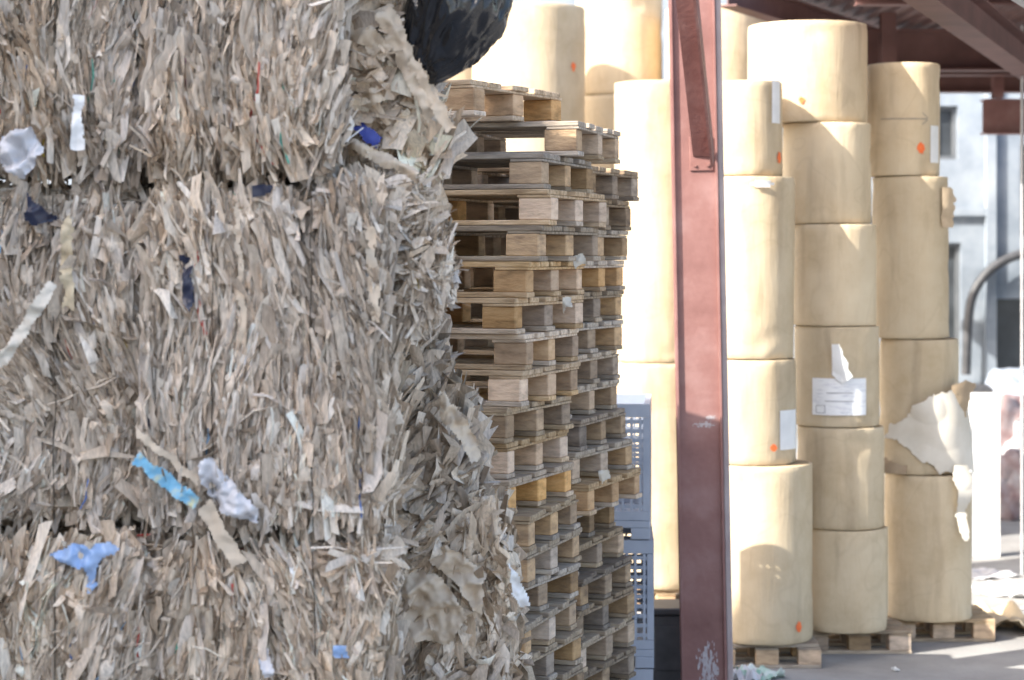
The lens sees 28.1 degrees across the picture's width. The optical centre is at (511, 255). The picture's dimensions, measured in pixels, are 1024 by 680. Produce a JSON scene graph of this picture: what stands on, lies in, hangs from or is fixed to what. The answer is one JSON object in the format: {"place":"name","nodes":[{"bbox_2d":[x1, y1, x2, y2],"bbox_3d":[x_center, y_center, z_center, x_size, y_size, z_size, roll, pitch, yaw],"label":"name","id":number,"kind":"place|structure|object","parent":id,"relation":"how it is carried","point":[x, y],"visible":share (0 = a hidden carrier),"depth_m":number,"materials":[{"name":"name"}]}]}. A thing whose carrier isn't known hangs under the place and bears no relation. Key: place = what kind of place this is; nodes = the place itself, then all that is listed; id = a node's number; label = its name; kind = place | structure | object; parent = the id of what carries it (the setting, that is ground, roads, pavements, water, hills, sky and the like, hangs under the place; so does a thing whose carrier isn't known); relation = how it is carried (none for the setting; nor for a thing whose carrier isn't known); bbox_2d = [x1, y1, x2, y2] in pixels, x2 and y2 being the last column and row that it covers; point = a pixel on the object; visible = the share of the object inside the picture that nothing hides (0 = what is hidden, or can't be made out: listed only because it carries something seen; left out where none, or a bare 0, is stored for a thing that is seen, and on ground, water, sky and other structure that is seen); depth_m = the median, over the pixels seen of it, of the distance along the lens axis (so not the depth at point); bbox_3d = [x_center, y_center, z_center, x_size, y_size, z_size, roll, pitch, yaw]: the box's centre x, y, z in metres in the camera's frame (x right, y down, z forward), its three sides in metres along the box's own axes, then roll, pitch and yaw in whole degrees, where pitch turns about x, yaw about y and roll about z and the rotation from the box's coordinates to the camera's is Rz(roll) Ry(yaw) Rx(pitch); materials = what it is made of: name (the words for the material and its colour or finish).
{"place":"outdoors","nodes":[
{"label":"outdoors","id":0,"kind":"place"},
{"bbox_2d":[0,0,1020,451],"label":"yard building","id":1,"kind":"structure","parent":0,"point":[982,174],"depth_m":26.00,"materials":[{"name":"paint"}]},
{"bbox_2d":[940,106,955,158],"bbox_3d":[5.455,-1.560,26.140,0.408,0.678,0.120,0,0,0],"label":"window","id":2,"kind":"structure","parent":1,"relation":"in","point":[947,113],"depth_m":26.14,"materials":[{"name":"clear glass"}]},
{"bbox_2d":[948,243,959,357],"bbox_3d":[5.500,0.570,26.140,0.398,1.458,0.120,0,0,0],"label":"window","id":3,"kind":"structure","parent":1,"relation":"in","point":[954,248],"depth_m":26.14,"materials":[{"name":"grey glass"}]},
{"bbox_2d":[997,299,1020,368],"bbox_3d":[6.775,1.525,26.175,1.246,1.946,0.050,0,0,0],"label":"window","id":4,"kind":"structure","parent":1,"relation":"in","point":[1008,310],"depth_m":26.15,"materials":[{"name":"grey glass"}]},
{"bbox_2d":[472,2,585,151],"bbox_3d":[0.136,-1.278,16.601,0.920,1.441,0.925,0,0,0],"label":"paper roll","id":5,"kind":"object","parent":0,"point":[540,45],"visible":0.41,"depth_m":16.18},
{"bbox_2d":[553,663,583,679],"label":"wooden pallet","id":6,"kind":"object","parent":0,"point":[569,672],"visible":0.16,"depth_m":8.81,"materials":[{"name":"grey wood"}]},
{"bbox_2d":[531,628,582,679],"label":"wooden pallet","id":7,"kind":"object","parent":6,"relation":"on","point":[564,648],"visible":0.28,"depth_m":8.70,"materials":[{"name":"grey wood"}]},
{"bbox_2d":[520,597,576,655],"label":"wooden pallet","id":8,"kind":"object","parent":7,"relation":"on","point":[543,626],"visible":0.22,"depth_m":8.55,"materials":[{"name":"grey wood"}]},
{"bbox_2d":[524,562,580,611],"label":"wooden pallet","id":9,"kind":"object","parent":8,"relation":"on","point":[562,582],"visible":0.19,"depth_m":8.80,"materials":[{"name":"grey wood"}]},
{"bbox_2d":[520,527,581,587],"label":"wooden pallet","id":10,"kind":"object","parent":9,"relation":"on","point":[544,557],"visible":0.26,"depth_m":8.57,"materials":[{"name":"grey wood"}]},
{"bbox_2d":[513,494,579,551],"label":"wooden pallet","id":11,"kind":"object","parent":10,"relation":"on","point":[549,518],"visible":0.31,"depth_m":8.55,"materials":[{"name":"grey wood"}]},
{"bbox_2d":[492,462,573,513],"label":"wooden pallet","id":12,"kind":"object","parent":11,"relation":"on","point":[537,487],"visible":0.28,"depth_m":8.54,"materials":[{"name":"brown wood"}]},
{"bbox_2d":[490,429,568,478],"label":"wooden pallet","id":13,"kind":"object","parent":12,"relation":"on","point":[529,453],"visible":0.27,"depth_m":8.55,"materials":[{"name":"brown wood"}]},
{"bbox_2d":[481,395,572,443],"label":"wooden pallet","id":14,"kind":"object","parent":13,"relation":"on","point":[534,418],"visible":0.28,"depth_m":8.52,"materials":[{"name":"grey wood"}]},
{"bbox_2d":[454,361,580,406],"bbox_3d":[-0.400,0.534,8.759,1.211,0.144,0.804,0,0,19],"label":"wooden pallet","id":15,"kind":"object","parent":14,"relation":"on","point":[513,388],"visible":0.4,"depth_m":8.38,"materials":[{"name":"brown wood"}]},
{"bbox_2d":[449,328,578,369],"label":"wooden pallet","id":16,"kind":"object","parent":15,"relation":"on","point":[527,350],"visible":0.37,"depth_m":8.41,"materials":[{"name":"brown wood"}]},
{"bbox_2d":[444,295,583,333],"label":"wooden pallet","id":17,"kind":"object","parent":16,"relation":"on","point":[517,315],"visible":0.39,"depth_m":8.51,"materials":[{"name":"brown wood"}]},
{"bbox_2d":[457,261,585,297],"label":"wooden pallet","id":18,"kind":"object","parent":17,"relation":"on","point":[520,279],"visible":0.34,"depth_m":8.49,"materials":[{"name":"brown wood"}]},
{"bbox_2d":[452,225,600,260],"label":"wooden pallet","id":19,"kind":"object","parent":18,"relation":"on","point":[541,243],"visible":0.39,"depth_m":8.53,"materials":[{"name":"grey wood"}]},
{"bbox_2d":[444,189,606,227],"bbox_3d":[-0.281,-0.195,8.778,1.213,0.144,0.803,0,0,19],"label":"wooden pallet","id":20,"kind":"object","parent":19,"relation":"on","point":[549,207],"visible":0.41,"depth_m":8.54,"materials":[{"name":"brown wood"}]},
{"bbox_2d":[441,153,593,192],"bbox_3d":[-0.335,-0.340,8.781,1.215,0.144,0.804,0,0,17],"label":"wooden pallet","id":21,"kind":"object","parent":20,"relation":"on","point":[539,171],"visible":0.32,"depth_m":8.45,"materials":[{"name":"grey wood"}]},
{"bbox_2d":[464,121,620,163],"bbox_3d":[-0.196,-0.486,9.021,1.214,0.144,0.800,0,0,15],"label":"wooden pallet","id":22,"kind":"object","parent":21,"relation":"on","point":[592,143],"visible":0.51,"depth_m":8.79,"materials":[{"name":"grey wood"}]},
{"bbox_2d":[443,79,561,122],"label":"wooden pallet","id":23,"kind":"object","parent":22,"relation":"on","point":[489,101],"visible":0.38,"depth_m":8.50,"materials":[{"name":"brown wood"}]},
{"bbox_2d":[585,94,614,168],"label":"paper roll","id":24,"kind":"object","parent":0,"point":[599,110],"visible":0.09,"depth_m":17.27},
{"bbox_2d":[576,0,661,95],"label":"paper roll","id":25,"kind":"object","parent":24,"relation":"on","point":[623,40],"visible":0.69,"depth_m":17.27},
{"bbox_2d":[584,646,635,679],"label":"wooden pallet","id":26,"kind":"object","parent":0,"point":[619,663],"visible":0.24,"depth_m":9.90,"materials":[{"name":"brown wood"}]},
{"bbox_2d":[581,617,634,672],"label":"wooden pallet","id":27,"kind":"object","parent":26,"relation":"on","point":[601,644],"visible":0.21,"depth_m":9.72,"materials":[{"name":"grey wood"}]},
{"bbox_2d":[575,586,634,640],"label":"wooden pallet","id":28,"kind":"object","parent":27,"relation":"on","point":[598,613],"visible":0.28,"depth_m":9.72,"materials":[{"name":"brown wood"}]},
{"bbox_2d":[574,555,631,610],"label":"wooden pallet","id":29,"kind":"object","parent":28,"relation":"on","point":[600,582],"visible":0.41,"depth_m":9.71,"materials":[{"name":"brown wood"}]},
{"bbox_2d":[577,526,623,575],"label":"wooden pallet","id":30,"kind":"object","parent":29,"relation":"on","point":[599,545],"visible":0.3,"depth_m":9.79,"materials":[{"name":"grey wood"}]},
{"bbox_2d":[577,506,615,537],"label":"wooden pallet","id":31,"kind":"object","parent":30,"relation":"on","point":[602,517],"visible":0.13,"depth_m":10.02,"materials":[{"name":"brown wood"}]},
{"bbox_2d":[571,467,641,515],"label":"wooden pallet","id":32,"kind":"object","parent":31,"relation":"on","point":[590,492],"visible":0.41,"depth_m":9.69,"materials":[{"name":"brown wood"}]},
{"bbox_2d":[566,438,633,484],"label":"wooden pallet","id":33,"kind":"object","parent":32,"relation":"on","point":[592,460],"visible":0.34,"depth_m":9.69,"materials":[{"name":"grey wood"}]},
{"bbox_2d":[567,408,626,450],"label":"wooden pallet","id":34,"kind":"object","parent":33,"relation":"on","point":[599,426],"visible":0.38,"depth_m":9.72,"materials":[{"name":"brown wood"}]},
{"bbox_2d":[472,379,619,418],"bbox_3d":[-0.178,0.680,9.923,1.214,0.144,0.801,0,0,21],"label":"wooden pallet","id":35,"kind":"object","parent":34,"relation":"on","point":[588,399],"visible":0.23,"depth_m":9.74,"materials":[{"name":"grey wood"}]},
{"bbox_2d":[466,350,619,385],"bbox_3d":[-0.166,0.534,9.923,1.214,0.144,0.801,0,0,19],"label":"wooden pallet","id":36,"kind":"object","parent":35,"relation":"on","point":[597,366],"visible":0.27,"depth_m":9.75,"materials":[{"name":"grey wood"}]},
{"bbox_2d":[463,320,622,354],"bbox_3d":[-0.165,0.388,9.922,1.214,0.144,0.803,0,0,23],"label":"wooden pallet","id":37,"kind":"object","parent":36,"relation":"on","point":[594,337],"visible":0.24,"depth_m":9.87,"materials":[{"name":"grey wood"}]},
{"bbox_2d":[470,290,623,321],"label":"wooden pallet","id":38,"kind":"object","parent":37,"relation":"on","point":[598,306],"visible":0.2,"depth_m":9.90,"materials":[{"name":"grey wood"}]},
{"bbox_2d":[470,261,624,290],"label":"wooden pallet","id":39,"kind":"object","parent":38,"relation":"on","point":[601,275],"visible":0.26,"depth_m":9.85,"materials":[{"name":"brown wood"}]},
{"bbox_2d":[485,230,627,259],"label":"wooden pallet","id":40,"kind":"object","parent":39,"relation":"on","point":[612,244],"visible":0.21,"depth_m":9.94,"materials":[{"name":"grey wood"}]},
{"bbox_2d":[493,199,631,230],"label":"wooden pallet","id":41,"kind":"object","parent":40,"relation":"on","point":[618,215],"visible":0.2,"depth_m":10.04,"materials":[{"name":"brown wood"}]},
{"bbox_2d":[477,166,638,200],"bbox_3d":[-0.073,-0.340,9.942,1.210,0.144,0.804,0,0,20],"label":"wooden pallet","id":42,"kind":"object","parent":41,"relation":"on","point":[614,184],"visible":0.32,"depth_m":9.73,"materials":[{"name":"brown wood"}]},
{"bbox_2d":[637,589,678,603],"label":"wooden pallet","id":43,"kind":"object","parent":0,"point":[665,594],"visible":0.05,"depth_m":14.41,"materials":[{"name":"grey wood"}]},
{"bbox_2d":[617,361,678,589],"bbox_3d":[1.062,1.555,14.700,0.634,1.591,0.634,0,0,0],"label":"paper roll","id":44,"kind":"object","parent":43,"relation":"on","point":[656,381],"visible":0.32,"depth_m":14.39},
{"bbox_2d":[614,80,674,362],"bbox_3d":[1.053,-0.241,14.702,0.634,1.991,0.639,0,0,0],"label":"paper roll","id":45,"kind":"object","parent":44,"relation":"on","point":[642,124],"visible":0.46,"depth_m":14.40,"materials":[{"name":"paper"}]},
{"bbox_2d":[665,4,766,80],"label":"paper roll","id":46,"kind":"object","parent":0,"point":[734,29],"visible":0.16,"depth_m":16.78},
{"bbox_2d":[637,452,1023,679],"bbox_3d":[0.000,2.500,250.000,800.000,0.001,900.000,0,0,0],"label":"ground","id":47,"kind":"structure","parent":0,"point":[1001,657],"depth_m":12.71,"materials":[{"name":"concrete"}]},
{"bbox_2d":[0,512,164,679],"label":"cardboard bale","id":48,"kind":"object","parent":47,"relation":"on","point":[57,622],"visible":0.64,"depth_m":6.35,"materials":[{"name":"cardboard"}]},
{"bbox_2d":[0,174,151,535],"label":"cardboard bale","id":49,"kind":"object","parent":48,"relation":"on","point":[69,392],"visible":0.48,"depth_m":6.44,"materials":[{"name":"cardboard"}]},
{"bbox_2d":[0,281,55,366],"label":"paper tape","id":50,"kind":"object","parent":49,"relation":"attached to","point":[37,306],"visible":1,"depth_m":6.38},
{"bbox_2d":[59,215,74,310],"bbox_3d":[-1.388,0.023,6.394,0.048,0.298,0.042,0,0,0],"label":"paper tape","id":51,"kind":"object","parent":49,"relation":"attached to","point":[66,237],"visible":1,"depth_m":6.39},
{"bbox_2d":[0,0,154,196],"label":"cardboard bale","id":52,"kind":"object","parent":49,"relation":"on","point":[56,56],"visible":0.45,"depth_m":6.44,"materials":[{"name":"cardboard"}]},
{"bbox_2d":[0,127,43,178],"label":"plastic bag","id":53,"kind":"object","parent":52,"relation":"in","point":[20,149],"visible":1,"depth_m":6.34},
{"bbox_2d":[50,541,118,593],"bbox_3d":[-1.319,0.964,6.323,0.220,0.157,0.057,0,0,0],"label":"plastic film","id":54,"kind":"object","parent":48,"relation":"in","point":[93,556],"visible":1,"depth_m":6.32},
{"bbox_2d":[134,512,418,679],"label":"cardboard bale","id":55,"kind":"object","parent":47,"relation":"on","point":[302,607],"visible":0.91,"depth_m":6.37,"materials":[{"name":"cardboard"}]},
{"bbox_2d":[114,158,423,549],"bbox_3d":[-0.771,0.320,6.808,0.953,1.262,1.093,0,0,0],"label":"cardboard bale","id":56,"kind":"object","parent":55,"relation":"on","point":[292,416],"visible":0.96,"depth_m":6.37,"materials":[{"name":"cardboard"}]},
{"bbox_2d":[132,452,198,508],"bbox_3d":[-1.068,0.696,6.335,0.216,0.177,0.024,0,0,0],"label":"printed carton strip","id":57,"kind":"object","parent":56,"relation":"attached to","point":[171,484],"visible":1,"depth_m":6.34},
{"bbox_2d":[198,499,246,568],"bbox_3d":[-0.893,0.860,6.321,0.149,0.216,0.014,0,0,3],"label":"cardboard strip","id":58,"kind":"object","parent":56,"relation":"attached to","point":[222,537],"visible":1,"depth_m":6.32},
{"bbox_2d":[197,457,257,522],"bbox_3d":[-0.878,0.724,6.335,0.190,0.202,0.080,0,0,12],"label":"plastic film","id":59,"kind":"object","parent":56,"relation":"hanging from","point":[231,500],"visible":1,"depth_m":6.33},
{"bbox_2d":[128,0,362,192],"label":"cardboard bale","id":60,"kind":"object","parent":56,"relation":"on","point":[251,89],"visible":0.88,"depth_m":6.38,"materials":[{"name":"cardboard"}]},
{"bbox_2d":[397,486,534,679],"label":"cardboard bale","id":61,"kind":"object","parent":47,"relation":"on","point":[481,531],"visible":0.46,"depth_m":7.28,"materials":[{"name":"cardboard"}]},
{"bbox_2d":[401,562,466,644],"bbox_3d":[-0.303,1.230,7.218,0.289,0.290,0.091,0,0,0],"label":"cardboard strip","id":62,"kind":"object","parent":61,"relation":"attached to","point":[434,589],"visible":0.81,"depth_m":7.22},
{"bbox_2d":[398,303,499,517],"bbox_3d":[-0.653,0.515,7.658,1.233,1.016,0.985,0,0,0],"label":"cardboard bale","id":63,"kind":"object","parent":61,"relation":"on","point":[450,472],"visible":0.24,"depth_m":7.33,"materials":[{"name":"cardboard"}]},
{"bbox_2d":[357,160,469,355],"bbox_3d":[-0.394,-0.005,6.937,0.506,0.741,0.833,0,0,0],"label":"cardboard bale","id":64,"kind":"object","parent":63,"relation":"on","point":[427,281],"visible":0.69,"depth_m":6.63},
{"bbox_2d":[344,0,481,204],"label":"cardboard heap","id":65,"kind":"object","parent":64,"relation":"on","point":[402,127],"visible":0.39,"depth_m":6.72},
{"bbox_2d":[350,138,418,182],"bbox_3d":[-0.411,-0.307,6.610,0.224,0.144,0.052,0,0,0],"label":"cardboard strip","id":66,"kind":"object","parent":65,"relation":"in","point":[388,161],"visible":1,"depth_m":6.61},
{"bbox_2d":[375,4,441,122],"bbox_3d":[-0.328,-0.624,6.660,0.235,0.386,0.068,0,0,0],"label":"cardboard strip","id":67,"kind":"object","parent":65,"relation":"on","point":[388,20],"visible":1,"depth_m":6.65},
{"bbox_2d":[407,57,455,132],"bbox_3d":[-0.261,-0.520,6.639,0.158,0.246,0.031,0,0,0],"label":"cardboard strip","id":68,"kind":"object","parent":65,"relation":"hanging from","point":[438,107],"visible":1,"depth_m":6.64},
{"bbox_2d":[404,0,512,86],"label":"refuse bag","id":69,"kind":"object","parent":65,"relation":"on","point":[448,39],"visible":0.91,"depth_m":6.61,"materials":[{"name":"black plastic"}]},
{"bbox_2d":[439,392,480,463],"bbox_3d":[-0.178,0.603,7.194,0.152,0.252,0.076,0,0,-23],"label":"cardboard strip","id":70,"kind":"object","parent":63,"relation":"attached to","point":[454,420],"visible":1,"depth_m":7.20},
{"bbox_2d":[424,545,486,614],"bbox_3d":[-0.200,1.143,7.218,0.224,0.248,0.075,0,0,0],"label":"cardboard strip","id":71,"kind":"object","parent":61,"relation":"attached to","point":[468,582],"visible":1,"depth_m":7.22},
{"bbox_2d":[629,657,652,679],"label":"plastic crate","id":72,"kind":"object","parent":47,"relation":"on","point":[644,673],"visible":0.2,"depth_m":10.89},
{"bbox_2d":[622,523,653,667],"bbox_3d":[0.495,1.855,11.300,0.560,0.680,0.800,0,0,3],"label":"plastic crate","id":73,"kind":"object","parent":72,"relation":"on","point":[641,550],"visible":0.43,"depth_m":10.89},
{"bbox_2d":[614,394,651,539],"bbox_3d":[0.485,1.150,11.300,0.560,0.720,0.800,0,0,5],"label":"plastic crate","id":74,"kind":"object","parent":73,"relation":"on","point":[635,515],"visible":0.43,"depth_m":10.89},
{"bbox_2d":[653,599,680,679],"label":"storage bin","id":75,"kind":"object","parent":47,"relation":"on","point":[666,640],"visible":0.31,"depth_m":11.84,"materials":[{"name":"grey plastic"}]},
{"bbox_2d":[668,0,732,679],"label":"steel column","id":76,"kind":"structure","parent":47,"relation":"on","point":[700,341],"depth_m":11.37,"materials":[{"name":"metal"}]},
{"bbox_2d":[733,635,820,667],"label":"wooden pallet","id":77,"kind":"object","parent":47,"relation":"on","point":[807,654],"visible":0.45,"depth_m":12.41,"materials":[{"name":"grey wood"}]},
{"bbox_2d":[729,459,812,644],"bbox_3d":[1.545,1.815,12.651,0.622,1.078,0.616,0,0,0],"label":"paper roll","id":78,"kind":"object","parent":77,"relation":"on","point":[771,507],"visible":0.81,"depth_m":12.37,"materials":[{"name":"paper"}]},
{"bbox_2d":[727,358,795,465],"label":"paper roll","id":79,"kind":"object","parent":78,"relation":"on","point":[762,409],"visible":0.73,"depth_m":12.40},
{"bbox_2d":[724,176,794,358],"bbox_3d":[1.483,0.074,12.640,0.526,1.112,0.540,0,0,0],"label":"paper roll","id":80,"kind":"object","parent":79,"relation":"on","point":[760,233],"visible":0.79,"depth_m":12.41,"materials":[{"name":"paper"}]},
{"bbox_2d":[722,80,782,175],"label":"paper roll","id":81,"kind":"object","parent":80,"relation":"on","point":[752,129],"visible":0.74,"depth_m":12.44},
{"bbox_2d":[812,616,912,653],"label":"wooden pallet","id":82,"kind":"object","parent":47,"relation":"on","point":[894,637],"visible":0.48,"depth_m":12.86,"materials":[{"name":"grey wood"}]},
{"bbox_2d":[812,525,887,633],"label":"paper roll","id":83,"kind":"object","parent":82,"relation":"on","point":[849,582],"visible":0.68,"depth_m":12.75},
{"bbox_2d":[797,425,884,530],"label":"paper roll","id":84,"kind":"object","parent":83,"relation":"on","point":[848,476],"visible":0.8,"depth_m":12.76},
{"bbox_2d":[794,325,879,427],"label":"paper roll","id":85,"kind":"object","parent":84,"relation":"on","point":[837,376],"visible":0.94,"depth_m":12.77,"materials":[{"name":"beige paper"}]},
{"bbox_2d":[794,224,876,325],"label":"paper roll","id":86,"kind":"object","parent":85,"relation":"on","point":[834,274],"visible":0.88,"depth_m":12.77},
{"bbox_2d":[783,122,870,224],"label":"paper roll","id":87,"kind":"object","parent":86,"relation":"on","point":[827,166],"visible":0.83,"depth_m":12.80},
{"bbox_2d":[748,20,867,127],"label":"paper roll","id":88,"kind":"object","parent":87,"relation":"on","point":[817,69],"visible":0.83,"depth_m":12.82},
{"bbox_2d":[893,605,994,641],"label":"wooden pallet","id":89,"kind":"object","parent":47,"relation":"on","point":[978,625],"visible":0.57,"depth_m":13.26,"materials":[{"name":"grey wood"}]},
{"bbox_2d":[884,465,973,622],"bbox_3d":[2.725,1.849,13.382,0.560,1.010,0.593,0,0,0],"label":"paper roll","id":90,"kind":"object","parent":89,"relation":"on","point":[928,520],"visible":0.91,"depth_m":13.15,"materials":[{"name":"paper"}]},
{"bbox_2d":[879,338,975,474],"bbox_3d":[2.679,0.976,13.357,0.628,0.869,0.590,0,0,0],"label":"paper roll","id":91,"kind":"object","parent":90,"relation":"on","point":[924,397],"visible":0.94,"depth_m":13.15,"materials":[{"name":"paper"}]},
{"bbox_2d":[872,176,955,338],"bbox_3d":[2.618,0.013,13.400,0.520,1.048,0.495,0,0,0],"label":"paper roll","id":92,"kind":"object","parent":91,"relation":"on","point":[912,218],"visible":0.94,"depth_m":13.19,"materials":[{"name":"paper"}]},
{"bbox_2d":[867,62,939,176],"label":"paper roll","id":93,"kind":"object","parent":92,"relation":"on","point":[903,109],"visible":0.93,"depth_m":13.19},
{"bbox_2d":[969,393,999,556],"bbox_3d":[3.921,1.820,17.000,0.250,1.360,0.060,0,0,0],"label":"white board","id":94,"kind":"object","parent":47,"relation":"on","point":[984,412],"visible":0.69,"depth_m":16.98,"materials":[{"name":"paper"}]},
{"bbox_2d":[985,367,1020,394],"bbox_3d":[5.880,1.889,23.491,1.071,1.222,1.023,0,0,0],"label":"waste sack","id":95,"kind":"object","parent":47,"relation":"on","point":[1005,380],"visible":0.22,"depth_m":23.30,"materials":[{"name":"grey plastic"}]},
{"bbox_2d":[1021,25,1023,575],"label":"metal post","id":96,"kind":"object","parent":47,"relation":"on","point":[1022,323],"visible":1,"depth_m":15.99,"materials":[{"name":"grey metal"}]},
{"bbox_2d":[903,0,1023,79],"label":"roof beam","id":97,"kind":"structure","parent":96,"relation":"attached to","point":[989,30],"depth_m":13.47,"materials":[{"name":"metal"}]},
{"bbox_2d":[867,29,1007,71],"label":"roof beam","id":98,"kind":"structure","parent":97,"relation":"attached to","point":[946,50],"depth_m":17.20,"materials":[{"name":"metal"}]},
{"bbox_2d":[940,72,1013,75],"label":"roof beam","id":99,"kind":"structure","parent":97,"relation":"on","point":[975,74],"depth_m":18.95,"materials":[{"name":"metal"}]},
{"bbox_2d":[721,0,878,28],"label":"roof beam","id":100,"kind":"structure","parent":99,"relation":"attached to","point":[774,10],"depth_m":16.27,"materials":[{"name":"metal"}]},
{"bbox_2d":[799,0,1023,28],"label":"canopy roof","id":101,"kind":"structure","parent":100,"relation":"on","point":[910,18],"depth_m":18.05,"materials":[{"name":"red paint"}]},
{"bbox_2d":[879,12,895,62],"bbox_3d":[3.100,-1.650,16.900,0.120,0.700,0.120,0,0,0],"label":"hanger post","id":102,"kind":"object","parent":101,"relation":"hanging from","point":[887,37],"visible":0.64,"depth_m":16.84,"materials":[{"name":"metal"}]},
{"bbox_2d":[939,76,1020,92],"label":"roof beam","id":103,"kind":"structure","parent":101,"relation":"attached to","point":[966,84],"depth_m":22.00,"materials":[{"name":"metal"}]},
{"bbox_2d":[980,99,1020,134],"bbox_3d":[6.240,-1.320,19.500,3.520,0.330,0.200,0,0,0],"label":"hanging sign","id":104,"kind":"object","parent":97,"relation":"attached to","point":[1001,116],"depth_m":19.50,"materials":[{"name":"metal"}]},
{"bbox_2d":[1000,448,1020,520],"bbox_3d":[4.793,2.170,19.504,0.521,0.660,0.550,0,0,0],"label":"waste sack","id":105,"kind":"object","parent":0,"point":[1010,484],"visible":0.54,"depth_m":19.29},
{"bbox_2d":[1000,393,1020,453],"bbox_3d":[5.408,1.997,22.511,0.702,1.006,0.721,0,0,0],"label":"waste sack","id":106,"kind":"object","parent":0,"point":[1010,409],"visible":0.13,"depth_m":22.21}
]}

